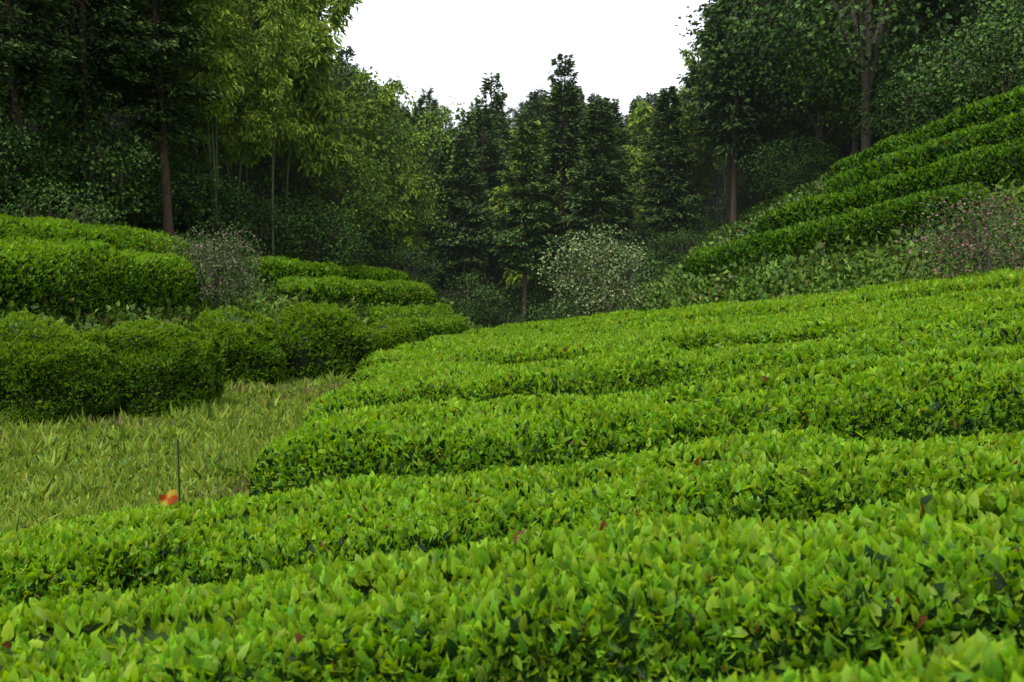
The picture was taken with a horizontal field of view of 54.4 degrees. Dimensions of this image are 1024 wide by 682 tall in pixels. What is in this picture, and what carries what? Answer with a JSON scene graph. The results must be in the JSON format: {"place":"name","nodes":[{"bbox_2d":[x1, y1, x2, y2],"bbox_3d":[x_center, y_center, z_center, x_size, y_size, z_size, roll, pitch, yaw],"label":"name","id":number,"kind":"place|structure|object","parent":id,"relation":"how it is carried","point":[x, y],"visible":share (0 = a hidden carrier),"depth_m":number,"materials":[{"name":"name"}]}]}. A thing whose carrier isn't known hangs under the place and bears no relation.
{"place":"outdoors","nodes":[
{"label":"outdoors","id":0,"kind":"place"},
{"bbox_2d":[0,102,1023,492],"bbox_3d":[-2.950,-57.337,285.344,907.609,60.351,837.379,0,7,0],"label":"terrain ground","id":1,"kind":"structure","parent":0,"point":[182,228],"depth_m":26.30,"materials":[{"name":"green plant"}]},
{"bbox_2d":[0,0,50,111],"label":"conifer tree","id":2,"kind":"object","parent":1,"relation":"on","point":[7,51],"visible":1,"depth_m":25.57,"materials":[{"name":"green plant"}]},
{"bbox_2d":[0,111,53,200],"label":"shrub","id":3,"kind":"object","parent":1,"relation":"on","point":[9,138],"visible":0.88,"depth_m":26.37,"materials":[{"name":"green plant"}]},
{"bbox_2d":[0,130,73,203],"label":"shrub","id":4,"kind":"object","parent":1,"relation":"on","point":[47,170],"visible":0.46,"depth_m":27.96,"materials":[{"name":"green plant"}]},
{"bbox_2d":[0,0,85,209],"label":"conifer tree","id":5,"kind":"object","parent":1,"relation":"on","point":[31,62],"visible":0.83,"depth_m":28.37,"materials":[{"name":"green plant"}]},
{"bbox_2d":[0,76,109,182],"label":"shrub","id":6,"kind":"object","parent":1,"relation":"on","point":[32,109],"visible":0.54,"depth_m":29.99,"materials":[{"name":"green plant"}]},
{"bbox_2d":[0,307,124,426],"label":"tea bush","id":7,"kind":"object","parent":1,"relation":"on","point":[56,371],"visible":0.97,"depth_m":14.72,"materials":[{"name":"green plant"}]},
{"bbox_2d":[0,176,129,226],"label":"shrub","id":8,"kind":"object","parent":1,"relation":"on","point":[13,210],"visible":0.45,"depth_m":25.79,"materials":[{"name":"green plant"}]},
{"bbox_2d":[22,110,138,170],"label":"shrub","id":9,"kind":"object","parent":1,"relation":"on","point":[76,118],"visible":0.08,"depth_m":36.28,"materials":[{"name":"green plant"}]},
{"bbox_2d":[0,0,174,174],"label":"broadleaf tree","id":10,"kind":"object","parent":1,"relation":"on","point":[91,28],"visible":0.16,"depth_m":31.93,"materials":[{"name":"green plant"}]},
{"bbox_2d":[5,108,176,220],"bbox_3d":[-13.475,-5.337,31.579,5.748,3.926,5.783,0,7,4],"label":"shrub","id":11,"kind":"object","parent":1,"relation":"on","point":[84,164],"visible":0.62,"depth_m":30.79,"materials":[{"name":"green plant"}]},
{"bbox_2d":[19,0,179,221],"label":"conifer tree","id":12,"kind":"object","parent":1,"relation":"on","point":[83,81],"visible":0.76,"depth_m":31.22,"materials":[{"name":"green plant"}]},
{"bbox_2d":[97,169,183,225],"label":"shrub","id":13,"kind":"object","parent":1,"relation":"on","point":[152,207],"visible":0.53,"depth_m":33.99,"materials":[{"name":"green plant"}]},
{"bbox_2d":[91,0,223,236],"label":"conifer tree","id":14,"kind":"object","parent":1,"relation":"on","point":[160,91],"visible":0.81,"depth_m":33.31,"materials":[{"name":"green plant"}]},
{"bbox_2d":[69,0,250,212],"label":"bamboo tree","id":15,"kind":"object","parent":1,"relation":"on","point":[239,110],"visible":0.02,"depth_m":39.41,"materials":[{"name":"green plant"}]},
{"bbox_2d":[103,317,225,418],"bbox_3d":[-5.943,0.470,16.671,2.204,1.818,2.201,0,7,-3],"label":"tea bush","id":16,"kind":"object","parent":1,"relation":"on","point":[161,365],"visible":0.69,"depth_m":15.96,"materials":[{"name":"green plant"}]},
{"bbox_2d":[91,113,242,198],"bbox_3d":[-13.831,-7.049,38.923,5.556,4.271,6.329,3,8,25],"label":"shrub","id":17,"kind":"object","parent":1,"relation":"on","point":[184,181],"visible":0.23,"depth_m":38.36,"materials":[{"name":"green plant"}]},
{"bbox_2d":[90,0,258,224],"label":"bamboo tree","id":18,"kind":"object","parent":1,"relation":"on","point":[223,62],"visible":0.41,"depth_m":35.40,"materials":[{"name":"green plant"}]},
{"bbox_2d":[103,147,247,225],"bbox_3d":[-12.395,-5.376,36.284,5.133,3.485,5.103,2,7,13],"label":"shrub","id":19,"kind":"object","parent":1,"relation":"on","point":[224,184],"visible":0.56,"depth_m":35.90,"materials":[{"name":"green plant"}]},
{"bbox_2d":[150,221,270,309],"bbox_3d":[-8.102,-1.888,27.588,3.169,2.859,3.263,1,7,11],"label":"shrub","id":20,"kind":"object","parent":1,"relation":"on","point":[228,263],"visible":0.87,"depth_m":27.17,"materials":[{"name":"green plant"}]},
{"bbox_2d":[0,293,431,533],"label":"grass","id":21,"kind":"structure","parent":1,"relation":"on","point":[74,468],"depth_m":11.70,"materials":[{"name":"green plant"}]},
{"bbox_2d":[136,0,312,256],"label":"bamboo tree","id":22,"kind":"object","parent":1,"relation":"on","point":[277,29],"visible":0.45,"depth_m":38.12,"materials":[{"name":"green plant"}]},
{"bbox_2d":[172,177,280,241],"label":"shrub","id":23,"kind":"object","parent":1,"relation":"on","point":[239,219],"visible":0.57,"depth_m":37.48,"materials":[{"name":"green plant"}]},
{"bbox_2d":[194,303,287,388],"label":"tea bush","id":24,"kind":"object","parent":1,"relation":"on","point":[252,347],"visible":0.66,"depth_m":21.11,"materials":[{"name":"green plant"}]},
{"bbox_2d":[191,146,298,200],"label":"shrub","id":25,"kind":"object","parent":1,"relation":"on","point":[225,168],"visible":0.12,"depth_m":45.90,"materials":[{"name":"green plant"}]},
{"bbox_2d":[207,192,316,252],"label":"shrub","id":26,"kind":"object","parent":1,"relation":"on","point":[267,237],"visible":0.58,"depth_m":40.09,"materials":[{"name":"green plant"}]},
{"bbox_2d":[219,158,324,234],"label":"shrub","id":27,"kind":"object","parent":1,"relation":"on","point":[267,181],"visible":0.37,"depth_m":42.74,"materials":[{"name":"green plant"}]},
{"bbox_2d":[219,0,334,226],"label":"bamboo tree","id":28,"kind":"object","parent":1,"relation":"on","point":[317,5],"visible":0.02,"depth_m":43.43,"materials":[{"name":"green plant"}]},
{"bbox_2d":[244,0,326,200],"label":"bamboo tree","id":29,"kind":"object","parent":1,"relation":"on","point":[257,25],"visible":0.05,"depth_m":45.36,"materials":[{"name":"green plant"}]},
{"bbox_2d":[228,0,363,254],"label":"bamboo tree","id":30,"kind":"object","parent":1,"relation":"on","point":[313,86],"visible":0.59,"depth_m":41.84,"materials":[{"name":"green plant"}]},
{"bbox_2d":[255,173,356,244],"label":"shrub","id":31,"kind":"object","parent":1,"relation":"on","point":[326,199],"visible":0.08,"depth_m":45.22,"materials":[{"name":"green plant"}]},
{"bbox_2d":[262,199,374,268],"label":"shrub","id":32,"kind":"object","parent":1,"relation":"on","point":[338,248],"visible":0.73,"depth_m":41.84,"materials":[{"name":"green plant"}]},
{"bbox_2d":[277,299,373,380],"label":"tea bush","id":33,"kind":"object","parent":1,"relation":"on","point":[317,339],"visible":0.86,"depth_m":22.66,"materials":[{"name":"green plant"}]},
{"bbox_2d":[226,56,435,221],"bbox_3d":[-8.831,-9.384,50.305,11.394,9.847,10.231,-2,7,-19],"label":"tree","id":34,"kind":"object","parent":1,"relation":"on","point":[389,136],"visible":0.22,"depth_m":49.60,"materials":[{"name":"green plant"}]},
{"bbox_2d":[260,144,402,255],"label":"tree","id":35,"kind":"object","parent":1,"relation":"on","point":[355,212],"visible":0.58,"depth_m":45.04,"materials":[{"name":"green plant"}]},
{"bbox_2d":[292,66,409,242],"bbox_3d":[-8.377,-8.802,47.468,4.763,9.265,6.622,4,8,32],"label":"bamboo tree","id":36,"kind":"object","parent":1,"relation":"on","point":[369,107],"visible":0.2,"depth_m":48.18,"materials":[{"name":"green plant"}]},
{"bbox_2d":[333,45,371,103],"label":"conifer tree","id":37,"kind":"object","parent":1,"relation":"on","point":[343,52],"visible":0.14,"depth_m":84.64,"materials":[{"name":"green plant"}]},
{"bbox_2d":[332,127,433,272],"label":"bamboo tree","id":38,"kind":"object","parent":1,"relation":"on","point":[411,192],"visible":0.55,"depth_m":50.19,"materials":[{"name":"green plant"}]},
{"bbox_2d":[364,317,414,351],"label":"tea bush","id":39,"kind":"object","parent":1,"relation":"on","point":[390,334],"visible":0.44,"depth_m":27.76,"materials":[{"name":"green plant"}]},
{"bbox_2d":[330,146,451,264],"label":"tree","id":40,"kind":"object","parent":1,"relation":"on","point":[425,221],"visible":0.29,"depth_m":50.70,"materials":[{"name":"green plant"}]},
{"bbox_2d":[331,84,482,258],"bbox_3d":[-6.484,-8.790,53.805,10.464,10.422,11.482,-1,7,-8],"label":"tree","id":41,"kind":"object","parent":1,"relation":"on","point":[433,129],"visible":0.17,"depth_m":53.16,"materials":[{"name":"green plant"}]},
{"bbox_2d":[361,241,452,288],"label":"shrub","id":42,"kind":"object","parent":1,"relation":"on","point":[389,258],"visible":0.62,"depth_m":49.28,"materials":[{"name":"green plant"}]},
{"bbox_2d":[408,87,450,281],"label":"conifer tree","id":43,"kind":"object","parent":1,"relation":"on","point":[424,97],"visible":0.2,"depth_m":58.59,"materials":[{"name":"green plant"}]},
{"bbox_2d":[422,129,489,295],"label":"conifer tree","id":44,"kind":"object","parent":1,"relation":"on","point":[440,167],"visible":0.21,"depth_m":55.09,"materials":[{"name":"green plant"}]},
{"bbox_2d":[429,132,498,305],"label":"conifer tree","id":45,"kind":"object","parent":1,"relation":"on","point":[450,247],"visible":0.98,"depth_m":52.01,"materials":[{"name":"green plant"}]},
{"bbox_2d":[428,107,520,314],"bbox_3d":[-1.940,-6.988,58.829,5.256,13.452,5.100,7,10,43],"label":"conifer tree","id":46,"kind":"object","parent":1,"relation":"on","point":[495,166],"visible":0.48,"depth_m":58.44,"materials":[{"name":"green plant"}]},
{"bbox_2d":[432,270,518,321],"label":"shrub","id":47,"kind":"object","parent":1,"relation":"on","point":[468,301],"visible":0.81,"depth_m":50.68,"materials":[{"name":"green plant"}]},
{"bbox_2d":[453,72,514,323],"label":"conifer tree","id":48,"kind":"object","parent":1,"relation":"on","point":[497,102],"visible":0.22,"depth_m":62.23,"materials":[{"name":"green plant"}]},
{"bbox_2d":[447,280,521,325],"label":"shrub","id":49,"kind":"object","parent":1,"relation":"on","point":[493,303],"visible":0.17,"depth_m":58.74,"materials":[{"name":"green plant"}]},
{"bbox_2d":[422,199,567,321],"bbox_3d":[-1.149,-5.166,63.192,10.378,10.217,9.818,-1,7,-6],"label":"tree","id":50,"kind":"object","parent":1,"relation":"on","point":[494,271],"visible":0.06,"depth_m":61.78,"materials":[{"name":"green plant"}]},
{"bbox_2d":[477,117,514,324],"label":"conifer tree","id":51,"kind":"object","parent":1,"relation":"on","point":[507,137],"visible":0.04,"depth_m":65.83,"materials":[{"name":"green plant"}]},
{"bbox_2d":[0,125,1023,339],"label":"bank weeds","id":52,"kind":"object","parent":1,"relation":"on","point":[672,286],"visible":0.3,"depth_m":29.56,"materials":[{"name":"green plant"}]},
{"bbox_2d":[0,92,1023,681],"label":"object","id":53,"kind":"object","parent":1,"relation":"on","point":[148,632],"visible":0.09,"depth_m":8.00,"materials":[{"name":"green plant"}]},
{"bbox_2d":[0,307,1023,681],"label":"tea bushes","id":54,"kind":"object","parent":53,"relation":"attached to","point":[56,571],"visible":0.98,"depth_m":4.59,"materials":[{"name":"green plant"}]},
{"bbox_2d":[0,84,1023,384],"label":"tea bushes","id":55,"kind":"object","parent":53,"relation":"attached to","point":[796,318],"visible":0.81,"depth_m":23.95,"materials":[{"name":"green plant"}]},
{"bbox_2d":[485,116,569,322],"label":"conifer tree","id":56,"kind":"object","parent":1,"relation":"on","point":[515,214],"visible":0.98,"depth_m":50.24,"materials":[{"name":"green plant"}]},
{"bbox_2d":[508,90,547,319],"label":"conifer tree","id":57,"kind":"object","parent":1,"relation":"on","point":[538,105],"visible":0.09,"depth_m":76.23,"materials":[{"name":"green plant"}]},
{"bbox_2d":[489,285,569,325],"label":"shrub","id":58,"kind":"object","parent":1,"relation":"on","point":[531,310],"visible":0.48,"depth_m":51.40,"materials":[{"name":"green plant"}]},
{"bbox_2d":[485,119,595,320],"bbox_3d":[1.567,-6.268,57.363,6.145,12.403,8.544,2,7,16],"label":"bamboo tree","id":59,"kind":"object","parent":1,"relation":"on","point":[513,278],"visible":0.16,"depth_m":55.86,"materials":[{"name":"green plant"}]},
{"bbox_2d":[503,274,594,321],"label":"shrub","id":60,"kind":"object","parent":1,"relation":"on","point":[542,288],"visible":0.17,"depth_m":53.73,"materials":[{"name":"green plant"}]},
{"bbox_2d":[518,83,603,317],"bbox_3d":[2.642,-6.865,53.621,4.841,13.667,4.418,0,7,1],"label":"conifer tree","id":61,"kind":"object","parent":1,"relation":"on","point":[552,138],"visible":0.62,"depth_m":52.87,"materials":[{"name":"green plant"}]},
{"bbox_2d":[536,53,586,312],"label":"conifer tree","id":62,"kind":"object","parent":1,"relation":"on","point":[558,72],"visible":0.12,"depth_m":67.96,"materials":[{"name":"green plant"}]},
{"bbox_2d":[538,82,586,301],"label":"conifer tree","id":63,"kind":"object","parent":1,"relation":"on","point":[548,104],"visible":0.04,"depth_m":60.59,"materials":[{"name":"green plant"}]},
{"bbox_2d":[533,299,592,320],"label":"shrub","id":64,"kind":"object","parent":1,"relation":"on","point":[560,311],"visible":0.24,"depth_m":50.05,"materials":[{"name":"green plant"}]},
{"bbox_2d":[560,98,626,242],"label":"conifer tree","id":65,"kind":"object","parent":1,"relation":"on","point":[602,141],"visible":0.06,"depth_m":57.79,"materials":[{"name":"green plant"}]},
{"bbox_2d":[532,219,655,316],"bbox_3d":[3.494,-2.350,40.189,5.045,5.147,5.304,5,9,36],"label":"flowering shrub","id":66,"kind":"object","parent":1,"relation":"on","point":[599,279],"visible":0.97,"depth_m":39.61,"materials":[{"name":"green plant"}]},
{"bbox_2d":[554,101,636,306],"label":"conifer tree","id":67,"kind":"object","parent":1,"relation":"on","point":[587,200],"visible":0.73,"depth_m":50.02,"materials":[{"name":"green plant"}]},
{"bbox_2d":[587,97,639,242],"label":"conifer tree","id":68,"kind":"object","parent":1,"relation":"on","point":[614,108],"visible":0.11,"depth_m":62.20,"materials":[{"name":"green plant"}]},
{"bbox_2d":[564,237,669,301],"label":"shrub","id":69,"kind":"object","parent":1,"relation":"on","point":[653,265],"visible":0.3,"depth_m":49.13,"materials":[{"name":"green plant"}]},
{"bbox_2d":[601,147,642,262],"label":"conifer tree","id":70,"kind":"object","parent":1,"relation":"on","point":[627,204],"visible":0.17,"depth_m":54.42,"materials":[{"name":"green plant"}]},
{"bbox_2d":[623,100,653,246],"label":"conifer tree","id":71,"kind":"object","parent":1,"relation":"on","point":[628,141],"visible":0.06,"depth_m":75.00,"materials":[{"name":"green plant"}]},
{"bbox_2d":[624,97,702,259],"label":"bamboo tree","id":72,"kind":"object","parent":1,"relation":"on","point":[640,129],"visible":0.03,"depth_m":63.45,"materials":[{"name":"green plant"}]},
{"bbox_2d":[632,86,702,266],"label":"conifer tree","id":73,"kind":"object","parent":1,"relation":"on","point":[677,220],"visible":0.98,"depth_m":51.32,"materials":[{"name":"green plant"}]},
{"bbox_2d":[632,92,707,226],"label":"conifer tree","id":74,"kind":"object","parent":1,"relation":"on","point":[657,176],"visible":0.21,"depth_m":56.48,"materials":[{"name":"green plant"}]},
{"bbox_2d":[622,100,725,253],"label":"bamboo tree","id":75,"kind":"object","parent":1,"relation":"on","point":[701,169],"visible":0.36,"depth_m":58.55,"materials":[{"name":"green plant"}]},
{"bbox_2d":[646,225,709,265],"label":"shrub","id":76,"kind":"object","parent":1,"relation":"on","point":[670,239],"visible":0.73,"depth_m":50.28,"materials":[{"name":"green plant"}]},
{"bbox_2d":[640,201,724,256],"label":"shrub","id":77,"kind":"object","parent":1,"relation":"on","point":[703,215],"visible":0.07,"depth_m":55.49,"materials":[{"name":"green plant"}]},
{"bbox_2d":[676,215,716,247],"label":"shrub","id":78,"kind":"object","parent":1,"relation":"on","point":[699,230],"visible":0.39,"depth_m":53.05,"materials":[{"name":"green plant"}]},
{"bbox_2d":[679,69,721,225],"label":"conifer tree","id":79,"kind":"object","parent":1,"relation":"on","point":[706,200],"visible":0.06,"depth_m":74.89,"materials":[{"name":"green plant"}]},
{"bbox_2d":[700,57,739,226],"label":"conifer tree","id":80,"kind":"object","parent":1,"relation":"on","point":[717,183],"visible":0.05,"depth_m":82.82,"materials":[{"name":"green plant"}]},
{"bbox_2d":[668,0,788,222],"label":"conifer tree","id":81,"kind":"object","parent":1,"relation":"on","point":[706,115],"visible":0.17,"depth_m":53.79,"materials":[{"name":"green plant"}]},
{"bbox_2d":[685,0,784,223],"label":"conifer tree","id":82,"kind":"object","parent":1,"relation":"on","point":[743,130],"visible":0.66,"depth_m":49.59,"materials":[{"name":"green plant"}]},
{"bbox_2d":[678,39,794,209],"bbox_3d":[14.554,-13.210,60.807,8.149,12.536,7.772,0,7,0],"label":"bamboo tree","id":83,"kind":"object","parent":1,"relation":"on","point":[693,55],"visible":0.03,"depth_m":62.69,"materials":[{"name":"green plant"}]},
{"bbox_2d":[708,169,778,219],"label":"shrub","id":84,"kind":"object","parent":1,"relation":"on","point":[722,209],"visible":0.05,"depth_m":62.71,"materials":[{"name":"green plant"}]},
{"bbox_2d":[737,178,780,210],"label":"shrub","id":85,"kind":"object","parent":1,"relation":"on","point":[746,198],"visible":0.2,"depth_m":56.72,"materials":[{"name":"green plant"}]},
{"bbox_2d":[737,144,790,190],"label":"shrub","id":86,"kind":"object","parent":1,"relation":"on","point":[750,179],"visible":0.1,"depth_m":55.19,"materials":[{"name":"green plant"}]},
{"bbox_2d":[678,0,865,176],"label":"broadleaf tree","id":87,"kind":"object","parent":1,"relation":"on","point":[790,125],"visible":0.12,"depth_m":50.51,"materials":[{"name":"green plant"}]},
{"bbox_2d":[734,130,846,198],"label":"shrub","id":88,"kind":"object","parent":1,"relation":"on","point":[792,149],"visible":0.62,"depth_m":46.63,"materials":[{"name":"green plant"}]},
{"bbox_2d":[772,149,839,192],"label":"shrub","id":89,"kind":"object","parent":1,"relation":"on","point":[820,164],"visible":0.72,"depth_m":44.67,"materials":[{"name":"green plant"}]},
{"bbox_2d":[760,107,851,173],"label":"shrub","id":90,"kind":"object","parent":1,"relation":"on","point":[804,139],"visible":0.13,"depth_m":51.78,"materials":[{"name":"green plant"}]},
{"bbox_2d":[675,0,957,172],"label":"broadleaf tree","id":91,"kind":"object","parent":1,"relation":"on","point":[811,118],"visible":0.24,"depth_m":47.82,"materials":[{"name":"green plant"}]},
{"bbox_2d":[800,111,860,154],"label":"shrub","id":92,"kind":"object","parent":1,"relation":"on","point":[841,149],"visible":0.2,"depth_m":49.51,"materials":[{"name":"green plant"}]},
{"bbox_2d":[759,0,954,154],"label":"tree","id":93,"kind":"object","parent":1,"relation":"on","point":[855,146],"visible":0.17,"depth_m":44.25,"materials":[{"name":"green plant"}]},
{"bbox_2d":[830,112,892,148],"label":"shrub","id":94,"kind":"object","parent":1,"relation":"on","point":[845,135],"visible":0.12,"depth_m":47.08,"materials":[{"name":"green plant"}]},
{"bbox_2d":[709,0,1020,151],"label":"broadleaf tree","id":95,"kind":"object","parent":1,"relation":"on","point":[863,67],"visible":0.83,"depth_m":40.56,"materials":[{"name":"green plant"}]},
{"bbox_2d":[737,0,1001,144],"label":"broadleaf tree","id":96,"kind":"object","parent":1,"relation":"on","point":[953,11],"visible":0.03,"depth_m":46.61,"materials":[{"name":"green plant"}]},
{"bbox_2d":[839,95,923,144],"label":"shrub","id":97,"kind":"object","parent":1,"relation":"on","point":[858,132],"visible":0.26,"depth_m":42.92,"materials":[{"name":"green plant"}]},
{"bbox_2d":[840,72,959,138],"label":"shrub","id":98,"kind":"object","parent":1,"relation":"on","point":[884,123],"visible":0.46,"depth_m":40.06,"materials":[{"name":"green plant"}]},
{"bbox_2d":[876,54,995,131],"bbox_3d":[15.307,-8.576,35.128,4.195,3.224,4.778,4,8,32],"label":"shrub","id":99,"kind":"object","parent":1,"relation":"on","point":[902,107],"visible":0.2,"depth_m":35.29,"materials":[{"name":"green plant"}]},
{"bbox_2d":[892,0,985,124],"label":"conifer tree","id":100,"kind":"object","parent":1,"relation":"on","point":[931,5],"visible":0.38,"depth_m":41.83,"materials":[{"name":"green plant"}]},
{"bbox_2d":[887,14,1018,106],"bbox_3d":[17.619,-10.411,38.100,6.261,4.010,5.342,-4,8,-29],"label":"shrub","id":101,"kind":"object","parent":1,"relation":"on","point":[954,39],"visible":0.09,"depth_m":38.02,"materials":[{"name":"green plant"}]},
{"bbox_2d":[889,184,1023,283],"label":"shrub","id":102,"kind":"object","parent":1,"relation":"on","point":[987,258],"visible":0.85,"depth_m":19.46,"materials":[{"name":"green plant"}]},
{"bbox_2d":[895,5,1023,117],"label":"shrub","id":103,"kind":"object","parent":1,"relation":"on","point":[962,81],"visible":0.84,"depth_m":30.61,"materials":[{"name":"green plant"}]},
{"bbox_2d":[982,5,1023,83],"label":"shrub","id":104,"kind":"object","parent":1,"relation":"on","point":[1003,27],"visible":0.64,"depth_m":29.48,"materials":[{"name":"green plant"}]},
{"bbox_2d":[320,0,715,128],"label":"sky","id":105,"kind":"structure","parent":0,"point":[623,50],"materials":[{"name":"white"}]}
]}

